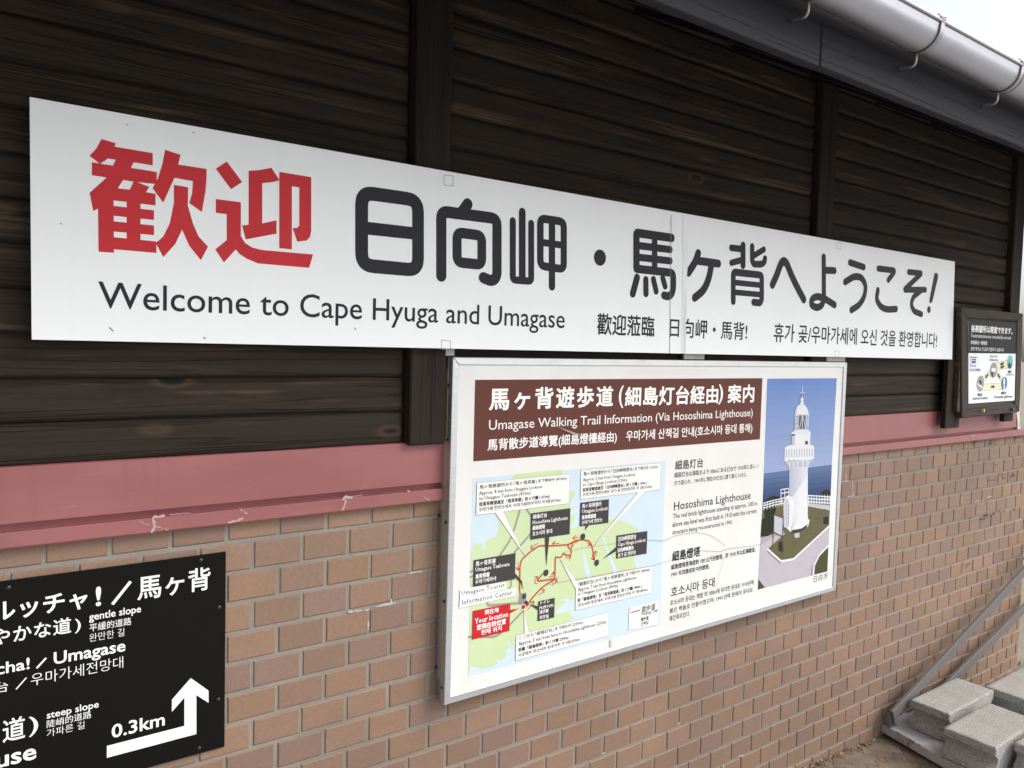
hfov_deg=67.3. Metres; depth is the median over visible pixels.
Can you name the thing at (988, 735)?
concrete block
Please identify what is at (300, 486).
visitor building
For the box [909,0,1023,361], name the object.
sky
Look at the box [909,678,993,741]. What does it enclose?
concrete block
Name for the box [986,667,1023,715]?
concrete block
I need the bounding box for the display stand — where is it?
[882,566,1023,767]
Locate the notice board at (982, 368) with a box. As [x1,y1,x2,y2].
[940,303,1022,428]
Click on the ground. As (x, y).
(884, 751)
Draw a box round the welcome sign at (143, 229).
[29,97,954,361]
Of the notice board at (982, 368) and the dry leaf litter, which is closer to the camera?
the dry leaf litter
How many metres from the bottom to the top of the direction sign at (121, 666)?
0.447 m
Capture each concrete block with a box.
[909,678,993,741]
[942,703,1023,767]
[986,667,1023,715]
[1013,737,1023,767]
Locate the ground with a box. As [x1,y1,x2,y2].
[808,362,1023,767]
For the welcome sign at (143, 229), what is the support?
attached to the visitor building
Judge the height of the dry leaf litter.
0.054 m
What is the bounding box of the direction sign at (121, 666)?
[0,552,225,767]
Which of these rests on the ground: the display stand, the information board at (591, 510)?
the display stand
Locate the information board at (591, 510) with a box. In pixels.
[435,357,846,704]
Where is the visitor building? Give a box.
[0,0,1023,767]
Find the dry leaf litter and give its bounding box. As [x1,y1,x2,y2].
[805,738,875,767]
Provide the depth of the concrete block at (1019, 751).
3.07 m
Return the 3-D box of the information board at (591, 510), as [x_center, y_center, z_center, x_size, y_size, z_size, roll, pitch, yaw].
[0.560,0.380,2.556,1.835,0.921,0.046,-1,4,-36]

